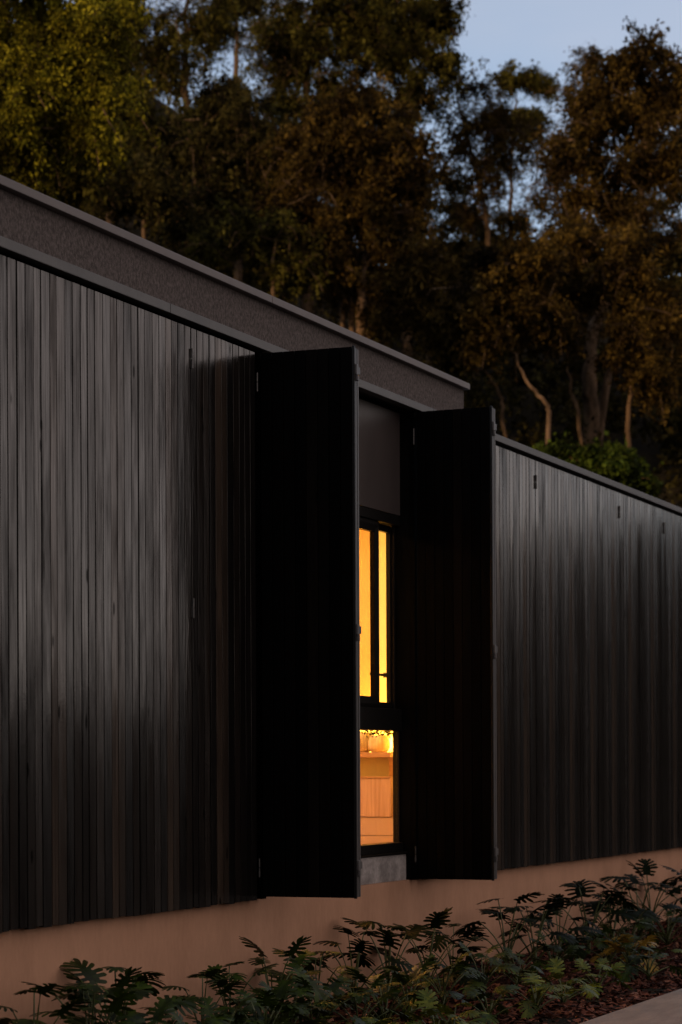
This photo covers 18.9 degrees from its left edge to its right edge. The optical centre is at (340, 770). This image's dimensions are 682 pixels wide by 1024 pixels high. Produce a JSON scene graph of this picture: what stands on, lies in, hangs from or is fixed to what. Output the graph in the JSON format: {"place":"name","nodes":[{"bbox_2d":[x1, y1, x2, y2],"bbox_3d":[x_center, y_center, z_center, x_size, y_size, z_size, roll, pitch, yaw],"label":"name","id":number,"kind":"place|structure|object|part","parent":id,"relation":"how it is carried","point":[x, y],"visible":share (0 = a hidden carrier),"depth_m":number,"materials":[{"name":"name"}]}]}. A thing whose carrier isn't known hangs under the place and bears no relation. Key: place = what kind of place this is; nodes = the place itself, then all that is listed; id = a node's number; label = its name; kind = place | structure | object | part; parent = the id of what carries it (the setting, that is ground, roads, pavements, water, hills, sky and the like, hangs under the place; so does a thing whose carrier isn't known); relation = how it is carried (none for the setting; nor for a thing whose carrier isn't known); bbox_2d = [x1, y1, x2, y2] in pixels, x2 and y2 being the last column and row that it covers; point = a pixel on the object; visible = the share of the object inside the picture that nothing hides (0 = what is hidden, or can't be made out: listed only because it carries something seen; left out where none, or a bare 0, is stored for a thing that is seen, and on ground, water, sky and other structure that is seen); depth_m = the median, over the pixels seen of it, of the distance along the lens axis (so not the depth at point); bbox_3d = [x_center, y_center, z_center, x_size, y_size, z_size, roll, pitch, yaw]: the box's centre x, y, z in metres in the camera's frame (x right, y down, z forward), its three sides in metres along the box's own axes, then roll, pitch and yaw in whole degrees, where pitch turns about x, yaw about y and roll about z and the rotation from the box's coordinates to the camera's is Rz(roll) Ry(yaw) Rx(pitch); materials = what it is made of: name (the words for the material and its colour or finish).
{"place":"outdoors","nodes":[
{"label":"outdoors","id":0,"kind":"place"},
{"bbox_2d":[12,0,681,276],"label":"sky","id":1,"kind":"structure","parent":0,"point":[499,31],"materials":[{"name":"blue"}]},
{"bbox_2d":[71,98,681,1023],"bbox_3d":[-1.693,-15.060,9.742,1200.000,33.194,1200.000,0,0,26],"label":"ground","id":2,"kind":"structure","parent":0,"point":[649,456],"depth_m":48.70,"materials":[{"name":"green plant"}]},
{"bbox_2d":[0,112,144,212],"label":"gum tree","id":3,"kind":"object","parent":2,"relation":"on","point":[77,192],"visible":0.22,"depth_m":37.81,"materials":[{"name":"green plant"}]},
{"bbox_2d":[0,0,165,201],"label":"gum tree","id":4,"kind":"object","parent":2,"relation":"on","point":[56,59],"visible":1,"depth_m":32.39,"materials":[{"name":"green plant"}]},
{"bbox_2d":[63,3,161,99],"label":"gum tree","id":5,"kind":"object","parent":2,"relation":"on","point":[148,84],"depth_m":62.04,"materials":[{"name":"green plant"}]},
{"bbox_2d":[65,66,197,223],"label":"gum tree","id":6,"kind":"object","parent":2,"relation":"on","point":[152,114],"visible":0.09,"depth_m":45.51,"materials":[{"name":"green plant"}]},
{"bbox_2d":[70,144,223,265],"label":"gum tree","id":7,"kind":"object","parent":2,"relation":"on","point":[150,192],"visible":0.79,"depth_m":41.58,"materials":[{"name":"green plant"}]},
{"bbox_2d":[118,0,241,116],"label":"gum tree","id":8,"kind":"object","parent":2,"relation":"on","point":[168,62],"visible":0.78,"depth_m":51.62,"materials":[{"name":"green plant"}]},
{"bbox_2d":[128,58,268,242],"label":"gum tree","id":9,"kind":"object","parent":2,"relation":"on","point":[248,68],"visible":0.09,"depth_m":47.65,"materials":[{"name":"green plant"}]},
{"bbox_2d":[179,0,278,77],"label":"gum tree","id":10,"kind":"object","parent":2,"relation":"on","point":[236,26],"visible":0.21,"depth_m":55.97,"materials":[{"name":"green plant"}]},
{"bbox_2d":[134,67,327,281],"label":"gum tree","id":11,"kind":"object","parent":2,"relation":"on","point":[230,130],"visible":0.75,"depth_m":43.41,"materials":[{"name":"green plant"}]},
{"bbox_2d":[177,192,333,305],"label":"gum tree","id":12,"kind":"object","parent":2,"relation":"on","point":[254,235],"visible":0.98,"depth_m":40.70,"materials":[{"name":"green plant"}]},
{"bbox_2d":[253,93,302,127],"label":"gum tree","id":13,"kind":"object","parent":2,"relation":"on","point":[275,117],"visible":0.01,"depth_m":63.59,"materials":[{"name":"green plant"}]},
{"bbox_2d":[232,0,378,313],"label":"gum tree","id":14,"kind":"object","parent":2,"relation":"on","point":[294,47],"visible":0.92,"depth_m":49.46,"materials":[{"name":"green plant"}]},
{"bbox_2d":[246,114,405,346],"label":"gum tree","id":15,"kind":"object","parent":2,"relation":"on","point":[288,140],"visible":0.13,"depth_m":42.51,"materials":[{"name":"green plant"}]},
{"bbox_2d":[0,175,681,1023],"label":"house","id":16,"kind":"structure","parent":2,"relation":"on","point":[266,559],"depth_m":11.99,"materials":[{"name":"black paint"}]},
{"bbox_2d":[360,776,392,843],"bbox_3d":[-0.459,0.293,15.384,2.037,0.495,0.378,0,0,26],"label":"cabinet","id":17,"kind":"object","parent":16,"relation":"on","point":[376,805],"visible":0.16,"depth_m":14.84,"materials":[{"name":"brown wood"}]},
{"bbox_3d":[-0.459,0.197,15.385,1.996,0.280,0.370,0,0,26],"label":"door","id":18,"kind":"part","parent":17,"relation":"part of","materials":[{"name":"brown wood"}]},
{"bbox_2d":[360,752,392,775],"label":"countertop","id":19,"kind":"structure","parent":16,"relation":"attached to","point":[389,755],"depth_m":14.86,"materials":[{"name":"brown wood"}]},
{"bbox_2d":[360,732,370,751],"bbox_3d":[0.143,-0.208,15.050,0.184,0.150,0.184,0,0,26],"label":"plant pot","id":20,"kind":"object","parent":19,"relation":"on","point":[364,739],"visible":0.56,"depth_m":14.97,"materials":[{"name":"ceramic"}]},
{"bbox_2d":[361,730,392,751],"bbox_3d":[0.249,-0.239,14.983,0.402,0.212,0.247,0,0,-4],"label":"plant pot","id":21,"kind":"object","parent":19,"relation":"on","point":[380,742],"visible":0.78,"depth_m":14.93,"materials":[{"name":"ceramic"}]},
{"bbox_2d":[359,506,407,857],"bbox_3d":[-0.094,-0.596,13.256,0.168,2.343,2.225,0,0,26],"label":"window","id":22,"kind":"structure","parent":16,"relation":"in","point":[375,715],"depth_m":14.02,"materials":[{"name":"black metal"}]},
{"bbox_2d":[2,33,681,506],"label":"undergrowth","id":23,"kind":"object","parent":2,"relation":"on","point":[476,395],"visible":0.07,"depth_m":47.35,"materials":[{"name":"green plant"}]},
{"bbox_2d":[266,68,464,337],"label":"gum tree","id":24,"kind":"object","parent":2,"relation":"on","point":[369,173],"visible":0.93,"depth_m":41.39,"materials":[{"name":"green plant"}]},
{"bbox_2d":[291,65,445,212],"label":"gum tree","id":25,"kind":"object","parent":2,"relation":"on","point":[381,90],"visible":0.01,"depth_m":61.27,"materials":[{"name":"green plant"}]},
{"bbox_2d":[314,0,473,357],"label":"gum tree","id":26,"kind":"object","parent":2,"relation":"on","point":[402,32],"visible":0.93,"depth_m":49.52,"materials":[{"name":"green plant"}]},
{"bbox_2d":[342,234,481,375],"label":"gum tree","id":27,"kind":"object","parent":2,"relation":"on","point":[410,278],"visible":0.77,"depth_m":40.52,"materials":[{"name":"green plant"}]},
{"bbox_2d":[262,915,681,1023],"bbox_3d":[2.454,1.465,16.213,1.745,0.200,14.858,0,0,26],"label":"bark mulch","id":28,"kind":"object","parent":2,"relation":"on","point":[611,988],"visible":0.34,"depth_m":13.70,"materials":[{"name":"brown wood"}]},
{"bbox_2d":[0,983,91,1023],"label":"philodendron","id":29,"kind":"object","parent":28,"relation":"on","point":[64,1009],"visible":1,"depth_m":9.34,"materials":[{"name":"green plant"}]},
{"bbox_2d":[22,981,154,1023],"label":"philodendron","id":30,"kind":"object","parent":28,"relation":"on","point":[117,1003],"visible":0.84,"depth_m":9.62,"materials":[{"name":"green plant"}]},
{"bbox_2d":[29,967,153,1023],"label":"philodendron","id":31,"kind":"object","parent":28,"relation":"on","point":[134,1015],"visible":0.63,"depth_m":9.92,"materials":[{"name":"green plant"}]},
{"bbox_2d":[51,958,198,1023],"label":"philodendron","id":32,"kind":"object","parent":28,"relation":"on","point":[89,974],"visible":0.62,"depth_m":10.24,"materials":[{"name":"green plant"}]},
{"bbox_2d":[82,999,176,1023],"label":"philodendron","id":33,"kind":"object","parent":28,"relation":"on","point":[158,1014],"visible":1,"depth_m":9.65,"materials":[{"name":"green plant"}]},
{"bbox_2d":[137,968,256,1023],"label":"philodendron","id":34,"kind":"object","parent":28,"relation":"on","point":[214,972],"visible":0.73,"depth_m":10.50,"materials":[{"name":"green plant"}]},
{"bbox_2d":[159,1008,234,1023],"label":"philodendron","id":35,"kind":"object","parent":28,"relation":"on","point":[218,1019],"visible":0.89,"depth_m":9.83,"materials":[{"name":"green plant"}]},
{"bbox_2d":[166,993,267,1023],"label":"philodendron","id":36,"kind":"object","parent":28,"relation":"on","point":[208,1007],"visible":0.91,"depth_m":10.18,"materials":[{"name":"green plant"}]},
{"bbox_2d":[183,961,278,1021],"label":"philodendron","id":37,"kind":"object","parent":28,"relation":"on","point":[221,982],"visible":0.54,"depth_m":11.14,"materials":[{"name":"green plant"}]},
{"bbox_2d":[196,989,330,1023],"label":"philodendron","id":38,"kind":"object","parent":28,"relation":"on","point":[266,999],"visible":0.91,"depth_m":10.22,"materials":[{"name":"green plant"}]},
{"bbox_2d":[213,978,335,1023],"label":"philodendron","id":39,"kind":"object","parent":28,"relation":"on","point":[281,992],"visible":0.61,"depth_m":10.68,"materials":[{"name":"green plant"}]},
{"bbox_2d":[226,936,332,1023],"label":"philodendron","id":40,"kind":"object","parent":28,"relation":"on","point":[302,954],"visible":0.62,"depth_m":11.61,"materials":[{"name":"green plant"}]},
{"bbox_2d":[258,980,337,1023],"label":"philodendron","id":41,"kind":"object","parent":28,"relation":"on","point":[300,991],"visible":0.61,"depth_m":10.89,"materials":[{"name":"green plant"}]},
{"bbox_2d":[254,948,362,1017],"bbox_3d":[-0.143,1.273,11.969,0.651,0.460,0.720,0,0,-15],"label":"philodendron","id":42,"kind":"object","parent":28,"relation":"on","point":[309,967],"visible":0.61,"depth_m":12.02,"materials":[{"name":"green plant"}]},
{"bbox_2d":[251,963,375,1023],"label":"philodendron","id":43,"kind":"object","parent":28,"relation":"on","point":[334,986],"visible":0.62,"depth_m":11.18,"materials":[{"name":"green plant"}]},
{"bbox_2d":[310,925,413,1008],"bbox_3d":[0.036,1.210,12.472,0.654,0.569,0.750,0,0,-41],"label":"philodendron","id":44,"kind":"object","parent":28,"relation":"on","point":[359,948],"visible":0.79,"depth_m":12.43,"materials":[{"name":"green plant"}]},
{"bbox_2d":[312,972,413,1023],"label":"philodendron","id":45,"kind":"object","parent":28,"relation":"on","point":[387,994],"visible":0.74,"depth_m":11.36,"materials":[{"name":"green plant"}]},
{"bbox_2d":[345,1017,398,1023],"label":"philodendron","id":46,"kind":"object","parent":28,"relation":"on","point":[371,1020],"visible":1,"depth_m":10.75,"materials":[{"name":"green plant"}]},
{"bbox_2d":[328,966,446,1022],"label":"philodendron","id":47,"kind":"object","parent":28,"relation":"on","point":[380,989],"visible":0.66,"depth_m":11.54,"materials":[{"name":"green plant"}]},
{"bbox_2d":[323,917,451,985],"bbox_3d":[0.287,1.215,13.024,0.842,0.553,0.837,0,0,3],"label":"philodendron","id":48,"kind":"object","parent":28,"relation":"on","point":[410,934],"visible":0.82,"depth_m":12.92,"materials":[{"name":"green plant"}]},
{"bbox_2d":[367,956,464,1016],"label":"philodendron","id":49,"kind":"object","parent":28,"relation":"on","point":[410,1005],"visible":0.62,"depth_m":12.12,"materials":[{"name":"green plant"}]},
{"bbox_2d":[372,907,487,990],"bbox_3d":[0.555,1.210,13.421,0.754,0.609,0.705,0,0,-5],"label":"philodendron","id":50,"kind":"object","parent":28,"relation":"on","point":[437,921],"visible":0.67,"depth_m":13.38,"materials":[{"name":"green plant"}]},
{"bbox_2d":[405,987,468,1023],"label":"philodendron","id":51,"kind":"object","parent":28,"relation":"on","point":[428,1002],"visible":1,"depth_m":11.26,"materials":[{"name":"green plant"}]},
{"bbox_2d":[395,950,489,1006],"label":"philodendron","id":52,"kind":"object","parent":28,"relation":"on","point":[453,968],"visible":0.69,"depth_m":12.65,"materials":[{"name":"green plant"}]},
{"bbox_2d":[406,923,487,977],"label":"philodendron","id":53,"kind":"object","parent":28,"relation":"on","point":[439,939],"visible":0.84,"depth_m":13.74,"materials":[{"name":"green plant"}]},
{"bbox_2d":[414,1003,488,1023],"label":"philodendron","id":54,"kind":"object","parent":28,"relation":"on","point":[445,1009],"visible":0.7,"depth_m":11.67,"materials":[{"name":"green plant"}]},
{"bbox_2d":[438,942,523,999],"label":"philodendron","id":55,"kind":"object","parent":28,"relation":"on","point":[492,960],"visible":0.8,"depth_m":13.17,"materials":[{"name":"green plant"}]},
{"bbox_2d":[443,984,531,1023],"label":"philodendron","id":56,"kind":"object","parent":28,"relation":"on","point":[486,1017],"visible":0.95,"depth_m":12.19,"materials":[{"name":"green plant"}]},
{"bbox_2d":[451,892,578,969],"bbox_3d":[1.167,1.166,14.508,0.822,0.624,0.717,0,0,-28],"label":"philodendron","id":57,"kind":"object","parent":28,"relation":"on","point":[520,927],"visible":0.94,"depth_m":14.52,"materials":[{"name":"green plant"}]},
{"bbox_2d":[484,945,552,985],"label":"philodendron","id":58,"kind":"object","parent":28,"relation":"on","point":[521,971],"visible":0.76,"depth_m":13.94,"materials":[{"name":"green plant"}]},
{"bbox_2d":[498,972,582,1018],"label":"philodendron","id":59,"kind":"object","parent":28,"relation":"on","point":[527,1005],"visible":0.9,"depth_m":12.68,"materials":[{"name":"green plant"}]},
{"bbox_2d":[479,897,603,963],"bbox_3d":[1.390,1.226,14.909,0.909,0.597,0.904,0,0,34],"label":"philodendron","id":60,"kind":"object","parent":28,"relation":"on","point":[547,911],"visible":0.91,"depth_m":14.94,"materials":[{"name":"green plant"}]},
{"bbox_2d":[518,930,584,974],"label":"philodendron","id":61,"kind":"object","parent":28,"relation":"on","point":[549,948],"visible":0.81,"depth_m":14.55,"materials":[{"name":"green plant"}]},
{"bbox_2d":[526,957,599,1002],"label":"philodendron","id":62,"kind":"object","parent":28,"relation":"on","point":[557,968],"visible":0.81,"depth_m":13.29,"materials":[{"name":"green plant"}]},
{"bbox_2d":[523,892,606,961],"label":"philodendron","id":63,"kind":"object","parent":28,"relation":"on","point":[579,951],"visible":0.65,"depth_m":15.38,"materials":[{"name":"green plant"}]},
{"bbox_2d":[522,879,639,954],"bbox_3d":[1.862,1.188,16.070,0.994,0.635,0.900,0,0,-19],"label":"philodendron","id":64,"kind":"object","parent":28,"relation":"on","point":[596,906],"visible":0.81,"depth_m":16.08,"materials":[{"name":"green plant"}]},
{"bbox_2d":[566,958,632,999],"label":"philodendron","id":65,"kind":"object","parent":28,"relation":"on","point":[601,966],"visible":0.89,"depth_m":13.91,"materials":[{"name":"green plant"}]},
{"bbox_2d":[574,924,659,963],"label":"philodendron","id":66,"kind":"object","parent":28,"relation":"on","point":[602,945],"visible":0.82,"depth_m":15.26,"materials":[{"name":"green plant"}]},
{"bbox_2d":[579,880,663,941],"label":"philodendron","id":67,"kind":"object","parent":28,"relation":"on","point":[652,915],"visible":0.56,"depth_m":16.61,"materials":[{"name":"green plant"}]},
{"bbox_2d":[589,934,658,972],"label":"philodendron","id":68,"kind":"object","parent":28,"relation":"on","point":[618,949],"visible":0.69,"depth_m":15.22,"materials":[{"name":"green plant"}]},
{"bbox_2d":[592,908,667,951],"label":"philodendron","id":69,"kind":"object","parent":28,"relation":"on","point":[638,924],"visible":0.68,"depth_m":16.21,"materials":[{"name":"green plant"}]},
{"bbox_2d":[588,874,681,938],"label":"philodendron","id":70,"kind":"object","parent":28,"relation":"on","point":[632,879],"visible":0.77,"depth_m":17.36,"materials":[{"name":"green plant"}]},
{"bbox_2d":[604,859,681,929],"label":"philodendron","id":71,"kind":"object","parent":28,"relation":"on","point":[646,867],"visible":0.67,"depth_m":18.22,"materials":[{"name":"green plant"}]},
{"bbox_2d":[618,946,681,982],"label":"philodendron","id":72,"kind":"object","parent":28,"relation":"on","point":[629,969],"visible":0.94,"depth_m":14.63,"materials":[{"name":"green plant"}]},
{"bbox_2d":[624,902,681,945],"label":"philodendron","id":73,"kind":"object","parent":28,"relation":"on","point":[673,920],"visible":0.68,"depth_m":17.08,"materials":[{"name":"green plant"}]},
{"bbox_2d":[641,865,681,900],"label":"philodendron","id":74,"kind":"object","parent":28,"relation":"on","point":[675,879],"visible":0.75,"depth_m":18.94,"materials":[{"name":"green plant"}]},
{"bbox_2d":[417,339,528,437],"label":"gum tree","id":75,"kind":"object","parent":2,"relation":"on","point":[447,367],"visible":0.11,"depth_m":41.95,"materials":[{"name":"green plant"}]},
{"bbox_2d":[413,164,547,275],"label":"gum tree","id":76,"kind":"object","parent":2,"relation":"on","point":[457,244],"visible":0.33,"depth_m":59.66,"materials":[{"name":"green plant"}]},
{"bbox_2d":[424,56,555,245],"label":"gum tree","id":77,"kind":"object","parent":2,"relation":"on","point":[497,122],"visible":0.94,"depth_m":53.69,"materials":[{"name":"green plant"}]},
{"bbox_2d":[419,222,593,444],"bbox_3d":[3.258,-7.157,40.091,3.381,6.894,2.796,0,0,8],"label":"gum tree","id":78,"kind":"object","parent":2,"relation":"on","point":[497,307],"visible":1,"depth_m":39.46,"materials":[{"name":"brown plant"}]},
{"bbox_2d":[485,58,562,249],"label":"gum tree","id":79,"kind":"object","parent":2,"relation":"on","point":[534,80],"visible":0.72,"depth_m":59.63,"materials":[{"name":"green plant"}]},
{"bbox_2d":[509,37,606,378],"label":"gum tree","id":80,"kind":"object","parent":2,"relation":"on","point":[593,55],"visible":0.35,"depth_m":51.94,"materials":[{"name":"green plant"}]},
{"bbox_2d":[511,194,661,445],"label":"gum tree","id":81,"kind":"object","parent":2,"relation":"on","point":[576,237],"visible":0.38,"depth_m":41.52,"materials":[{"name":"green plant"}]},
{"bbox_2d":[510,16,681,445],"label":"gum tree","id":82,"kind":"object","parent":2,"relation":"on","point":[604,108],"visible":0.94,"depth_m":43.62,"materials":[{"name":"green plant"}]},
{"bbox_2d":[528,428,665,500],"bbox_3d":[4.930,-4.689,38.475,2.448,3.437,2.214,0,0,26],"label":"shrub","id":83,"kind":"object","parent":2,"relation":"on","point":[618,462],"visible":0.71,"depth_m":37.92,"materials":[{"name":"green plant"}]},
{"bbox_2d":[548,190,681,269],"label":"gum tree","id":84,"kind":"object","parent":2,"relation":"on","point":[623,194],"visible":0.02,"depth_m":59.37,"materials":[{"name":"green plant"}]},
{"bbox_2d":[573,216,681,447],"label":"gum tree","id":85,"kind":"object","parent":2,"relation":"on","point":[645,306],"visible":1,"depth_m":40.64,"materials":[{"name":"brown plant"}]},
{"bbox_2d":[636,121,681,383],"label":"gum tree","id":86,"kind":"object","parent":2,"relation":"on","point":[675,261],"visible":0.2,"depth_m":49.56,"materials":[{"name":"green plant"}]},
{"bbox_2d":[580,988,681,1023],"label":"path","id":87,"kind":"structure","parent":0,"point":[665,1008],"depth_m":12.57,"materials":[{"name":"concrete"}]}
]}

